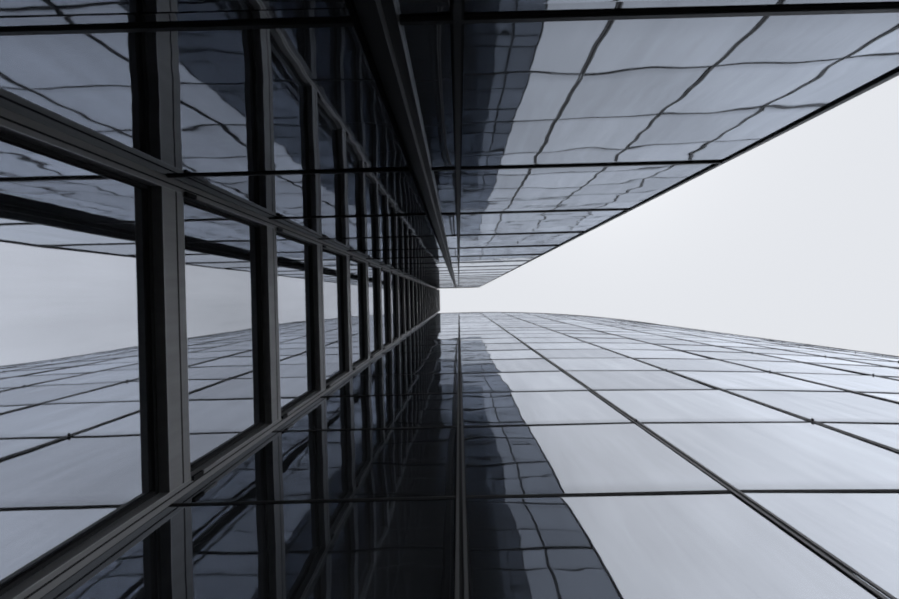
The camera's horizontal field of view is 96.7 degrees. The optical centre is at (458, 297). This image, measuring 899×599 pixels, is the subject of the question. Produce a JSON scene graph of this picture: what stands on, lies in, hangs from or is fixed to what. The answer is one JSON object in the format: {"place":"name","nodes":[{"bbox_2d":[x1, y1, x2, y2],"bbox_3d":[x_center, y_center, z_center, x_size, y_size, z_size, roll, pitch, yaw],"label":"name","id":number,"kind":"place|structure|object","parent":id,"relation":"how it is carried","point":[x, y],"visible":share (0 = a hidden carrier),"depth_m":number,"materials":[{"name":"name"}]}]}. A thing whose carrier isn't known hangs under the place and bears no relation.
{"place":"outdoors","nodes":[
{"label":"outdoors","id":0,"kind":"place"},
{"bbox_2d":[0,0,898,287],"bbox_3d":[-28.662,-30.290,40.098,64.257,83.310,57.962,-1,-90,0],"label":"building","id":1,"kind":"structure","parent":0,"point":[534,94],"depth_m":4.13,"materials":[{"name":"grey glass"}]},
{"bbox_2d":[0,0,898,287],"bbox_3d":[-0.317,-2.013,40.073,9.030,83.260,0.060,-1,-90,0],"label":"top joints","id":2,"kind":"object","parent":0,"point":[350,6],"visible":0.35,"depth_m":2.99,"materials":[{"name":"black metal"}]},
{"bbox_2d":[40,312,898,598],"bbox_3d":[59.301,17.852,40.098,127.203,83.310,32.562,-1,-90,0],"label":"glass facade","id":3,"kind":"structure","parent":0,"point":[702,546],"depth_m":6.65,"materials":[{"name":"grey glass"}]},
{"bbox_2d":[169,312,898,598],"bbox_3d":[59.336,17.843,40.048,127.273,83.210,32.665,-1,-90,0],"label":"curved joints","id":4,"kind":"object","parent":3,"relation":"on","point":[461,575],"visible":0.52,"depth_m":7.80,"materials":[{"name":"black metal"}]},
{"bbox_2d":[172,312,898,598],"bbox_3d":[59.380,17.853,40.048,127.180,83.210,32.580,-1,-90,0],"label":"curved mullions","id":5,"kind":"object","parent":3,"relation":"on","point":[864,584],"visible":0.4,"depth_m":8.17,"materials":[{"name":"black metal"}]},
{"bbox_2d":[460,312,653,323],"bbox_3d":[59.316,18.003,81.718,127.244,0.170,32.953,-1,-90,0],"label":"roof edge","id":6,"kind":"object","parent":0,"point":[547,313],"visible":0.15,"depth_m":81.63,"materials":[{"name":"black metal"}]},
{"bbox_2d":[341,314,885,396],"bbox_3d":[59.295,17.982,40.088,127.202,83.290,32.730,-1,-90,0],"label":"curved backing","id":7,"kind":"object","parent":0,"point":[613,331],"depth_m":33.91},
{"bbox_2d":[438,76,898,355],"label":"sky","id":8,"kind":"structure","parent":0,"point":[794,237],"materials":[{"name":"white"}]},
{"label":"ground","id":9,"kind":"structure","parent":0,"visible":0},
{"bbox_2d":[0,107,439,598],"bbox_3d":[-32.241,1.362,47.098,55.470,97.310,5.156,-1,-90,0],"label":"frames","id":10,"kind":"structure","parent":9,"relation":"on","point":[270,338],"depth_m":6.47,"materials":[{"name":"metal"}]},
{"bbox_2d":[0,139,427,586],"bbox_3d":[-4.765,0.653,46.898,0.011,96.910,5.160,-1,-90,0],"label":"glass","id":11,"kind":"object","parent":10,"relation":"attached to","point":[75,444],"visible":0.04,"depth_m":5.37,"materials":[{"name":"grey glass"}]},
{"bbox_2d":[0,115,439,598],"bbox_3d":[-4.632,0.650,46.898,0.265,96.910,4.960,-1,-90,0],"label":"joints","id":12,"kind":"object","parent":10,"relation":"attached to","point":[19,579],"visible":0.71,"depth_m":6.18,"materials":[{"name":"black metal"}]},
{"bbox_2d":[0,124,439,598],"bbox_3d":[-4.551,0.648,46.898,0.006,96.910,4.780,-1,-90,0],"label":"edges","id":13,"kind":"object","parent":10,"relation":"attached to","point":[186,335],"visible":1,"depth_m":6.67,"materials":[{"name":"black metal"}]},
{"bbox_2d":[0,0,898,288],"bbox_3d":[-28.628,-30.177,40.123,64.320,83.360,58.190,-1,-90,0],"label":"mullions","id":14,"kind":"object","parent":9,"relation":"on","point":[380,22],"visible":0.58,"depth_m":3.26,"materials":[{"name":"black metal"}]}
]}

